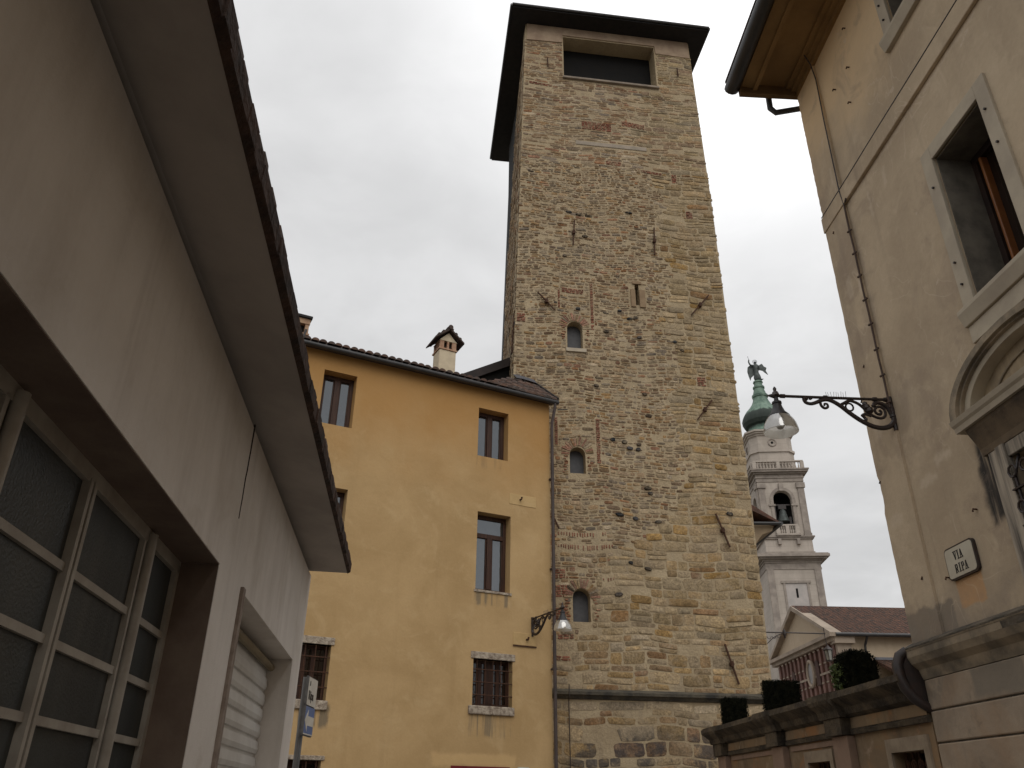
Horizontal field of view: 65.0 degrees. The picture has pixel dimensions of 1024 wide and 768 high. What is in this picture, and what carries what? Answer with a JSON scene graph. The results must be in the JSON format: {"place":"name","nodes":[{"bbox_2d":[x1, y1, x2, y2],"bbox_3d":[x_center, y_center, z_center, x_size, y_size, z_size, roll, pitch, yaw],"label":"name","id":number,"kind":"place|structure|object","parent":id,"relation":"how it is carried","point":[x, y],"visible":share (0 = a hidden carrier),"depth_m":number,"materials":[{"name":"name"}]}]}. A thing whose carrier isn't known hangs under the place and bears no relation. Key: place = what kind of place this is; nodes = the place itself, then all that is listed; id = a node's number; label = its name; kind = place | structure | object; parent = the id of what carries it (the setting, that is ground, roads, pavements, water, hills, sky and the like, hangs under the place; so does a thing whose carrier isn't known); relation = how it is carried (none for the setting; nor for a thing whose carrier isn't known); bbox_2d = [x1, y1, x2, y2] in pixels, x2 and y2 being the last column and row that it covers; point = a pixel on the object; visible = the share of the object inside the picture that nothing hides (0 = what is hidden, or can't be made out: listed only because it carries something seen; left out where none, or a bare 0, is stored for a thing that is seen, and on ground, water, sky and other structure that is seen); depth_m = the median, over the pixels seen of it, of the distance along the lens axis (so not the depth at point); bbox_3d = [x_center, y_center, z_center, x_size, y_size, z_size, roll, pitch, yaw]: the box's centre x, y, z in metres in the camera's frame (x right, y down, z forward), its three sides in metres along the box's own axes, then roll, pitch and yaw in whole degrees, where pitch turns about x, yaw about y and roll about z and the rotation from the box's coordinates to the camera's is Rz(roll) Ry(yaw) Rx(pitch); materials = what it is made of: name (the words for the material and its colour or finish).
{"place":"outdoors","nodes":[
{"label":"outdoors","id":0,"kind":"place"},
{"bbox_2d":[0,0,351,767],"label":"grey garage","id":1,"kind":"structure","parent":0,"point":[172,532],"depth_m":3.52,"materials":[{"name":"paint"}]},
{"bbox_2d":[287,313,558,767],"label":"ochre house","id":2,"kind":"structure","parent":0,"point":[422,647],"depth_m":19.74,"materials":[{"name":"paint"}]},
{"bbox_2d":[287,755,324,767],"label":"barred window","id":3,"kind":"structure","parent":2,"relation":"in","point":[303,763],"depth_m":16.71,"materials":[{"name":"beige stone"}]},
{"bbox_2d":[294,635,334,709],"bbox_3d":[-4.584,6.229,17.386,1.310,1.500,0.360,14,-30,-23],"label":"barred window","id":4,"kind":"structure","parent":2,"relation":"in","point":[313,662],"depth_m":17.63,"materials":[{"name":"brown metal"}]},
{"bbox_2d":[320,374,353,427],"bbox_3d":[-4.533,0.487,20.575,0.858,1.468,0.090,14,-30,-23],"label":"window","id":5,"kind":"structure","parent":2,"relation":"in","point":[337,393],"depth_m":20.61,"materials":[{"name":"brown wood"}]},
{"bbox_2d":[337,492,344,513],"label":"window","id":6,"kind":"structure","parent":2,"relation":"in","point":[340,495],"depth_m":19.58,"materials":[{"name":"brown wood"}]},
{"bbox_2d":[475,515,505,592],"bbox_3d":[-0.606,4.412,20.813,0.958,2.008,0.090,14,-30,-23],"label":"window","id":7,"kind":"structure","parent":2,"relation":"in","point":[491,531],"depth_m":20.84,"materials":[{"name":"brown wood"}]},
{"bbox_2d":[478,412,503,459],"bbox_3d":[-0.644,1.496,22.285,0.908,1.418,0.090,14,-30,-23],"label":"window","id":8,"kind":"structure","parent":2,"relation":"in","point":[490,427],"depth_m":22.34,"materials":[{"name":"brown wood"}]},
{"bbox_2d":[468,651,514,715],"bbox_3d":[-0.531,7.175,19.221,1.210,1.400,0.360,14,-30,-23],"label":"barred window","id":9,"kind":"structure","parent":2,"relation":"in","point":[490,690],"depth_m":19.29,"materials":[{"name":"brown metal"}]},
{"bbox_2d":[531,602,571,636],"bbox_3d":[0.894,5.758,19.535,0.432,0.648,1.766,14,-30,-23],"label":"wall lamp","id":10,"kind":"object","parent":2,"relation":"attached to","point":[562,624],"visible":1,"depth_m":19.25,"materials":[{"name":"black metal"}]},
{"bbox_2d":[233,0,904,607],"label":"sky","id":11,"kind":"structure","parent":0,"point":[376,118],"materials":[{"name":"white"}]},
{"bbox_2d":[490,2,771,767],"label":"stone tower","id":12,"kind":"structure","parent":0,"point":[616,339],"depth_m":25.42,"materials":[{"name":"stone"}]},
{"bbox_2d":[567,326,580,347],"bbox_3d":[1.985,-1.435,26.169,0.508,1.018,0.030,4,-28,-6],"label":"arched window","id":13,"kind":"structure","parent":12,"relation":"in","point":[573,333],"depth_m":26.19,"materials":[{"name":"grey glass"}]},
{"bbox_2d":[570,451,583,473],"bbox_3d":[1.913,2.406,24.171,0.478,0.838,0.030,4,-28,-6],"label":"arched window","id":14,"kind":"structure","parent":12,"relation":"in","point":[576,458],"depth_m":24.17,"materials":[{"name":"grey glass"}]},
{"bbox_2d":[573,591,588,621],"bbox_3d":[1.861,6.177,22.213,0.488,0.898,0.030,4,-28,-6],"label":"arched window","id":15,"kind":"structure","parent":12,"relation":"in","point":[580,601],"depth_m":22.20,"materials":[{"name":"grey glass"}]},
{"bbox_2d":[766,627,832,661],"bbox_3d":[8.121,7.493,23.242,2.405,0.950,0.277,4,-28,-6],"label":"hanging lantern","id":16,"kind":"object","parent":12,"relation":"attached to","point":[828,651],"visible":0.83,"depth_m":23.26,"materials":[{"name":"black metal"}]},
{"bbox_2d":[751,504,782,545],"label":"house","id":17,"kind":"structure","parent":0,"point":[766,525],"depth_m":31.56,"materials":[{"name":"paint"}]},
{"bbox_2d":[742,380,829,680],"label":"bell tower","id":18,"kind":"structure","parent":0,"point":[791,560],"depth_m":126.95,"materials":[{"name":"white stone"}]},
{"bbox_2d":[747,356,767,380],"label":"angel statue","id":19,"kind":"object","parent":18,"relation":"on","point":[753,369],"visible":0.99,"depth_m":143.95,"materials":[{"name":"grey metal"}]},
{"label":"street","id":20,"kind":"structure","parent":0,"visible":0},
{"bbox_2d":[292,675,317,767],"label":"sign post","id":21,"kind":"object","parent":20,"relation":"on","point":[307,707],"visible":1,"depth_m":10.18,"materials":[{"name":"metal"}]},
{"bbox_2d":[701,672,942,767],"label":"garden wall","id":22,"kind":"structure","parent":20,"relation":"on","point":[884,722],"depth_m":9.31,"materials":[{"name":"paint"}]},
{"bbox_2d":[719,696,748,723],"bbox_3d":[3.990,5.918,14.396,0.505,0.628,0.380,2,-27,-3],"label":"clipped hedge","id":23,"kind":"object","parent":22,"relation":"on","point":[733,709],"visible":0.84,"depth_m":14.33,"materials":[{"name":"green plant"}]},
{"bbox_2d":[760,678,802,710],"bbox_3d":[4.177,4.875,12.404,0.607,0.624,0.366,2,-27,-3],"label":"clipped hedge","id":24,"kind":"object","parent":22,"relation":"on","point":[779,693],"visible":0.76,"depth_m":12.35,"materials":[{"name":"green plant"}]},
{"bbox_2d":[803,749,835,767],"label":"window","id":25,"kind":"structure","parent":22,"relation":"in","point":[827,754],"depth_m":10.09,"materials":[{"name":"stone"}]},
{"bbox_2d":[829,648,881,690],"bbox_3d":[4.291,3.633,10.035,0.592,0.646,0.366,2,-27,-3],"label":"clipped hedge","id":26,"kind":"object","parent":22,"relation":"on","point":[848,668],"visible":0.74,"depth_m":9.97,"materials":[{"name":"green plant"}]},
{"bbox_2d":[884,734,935,767],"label":"window","id":27,"kind":"structure","parent":22,"relation":"in","point":[918,742],"depth_m":8.10,"materials":[{"name":"stone"}]},
{"bbox_2d":[769,606,911,700],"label":"church","id":28,"kind":"structure","parent":20,"relation":"on","point":[882,635],"depth_m":41.64,"materials":[{"name":"paint"}]},
{"bbox_2d":[724,0,1023,767],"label":"plastered house","id":29,"kind":"structure","parent":20,"relation":"on","point":[912,114],"depth_m":7.87,"materials":[{"name":"grey paint"}]},
{"bbox_2d":[763,387,897,438],"bbox_3d":[3.388,0.289,8.596,1.472,0.540,0.360,2,-27,-3],"label":"wall lamp","id":30,"kind":"object","parent":29,"relation":"attached to","point":[780,422],"visible":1,"depth_m":8.60,"materials":[{"name":"black metal"}]},
{"bbox_2d":[874,0,919,52],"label":"window","id":31,"kind":"structure","parent":29,"relation":"in","point":[901,10],"depth_m":8.90,"materials":[{"name":"stone"}]},
{"bbox_2d":[891,647,932,712],"bbox_3d":[3.941,2.912,7.907,0.338,0.632,0.118,-6,-28,12],"label":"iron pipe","id":32,"kind":"object","parent":29,"relation":"attached to","point":[911,685],"visible":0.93,"depth_m":7.88,"materials":[{"name":"grey metal"}]},
{"bbox_2d":[944,538,981,580],"bbox_3d":[4.094,1.601,7.318,0.037,0.296,0.470,2,-27,-3],"label":"street sign","id":33,"kind":"object","parent":29,"relation":"attached to","point":[962,559],"visible":1,"depth_m":7.28,"materials":[{"name":"white stone"}]},
{"bbox_2d":[920,73,1023,343],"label":"window","id":34,"kind":"structure","parent":29,"relation":"in","point":[981,175],"depth_m":7.53,"materials":[{"name":"stone"}]},
{"bbox_2d":[988,431,1023,627],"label":"barred window","id":35,"kind":"structure","parent":29,"relation":"in","point":[1005,471],"depth_m":6.62,"materials":[{"name":"stone"}]}
]}

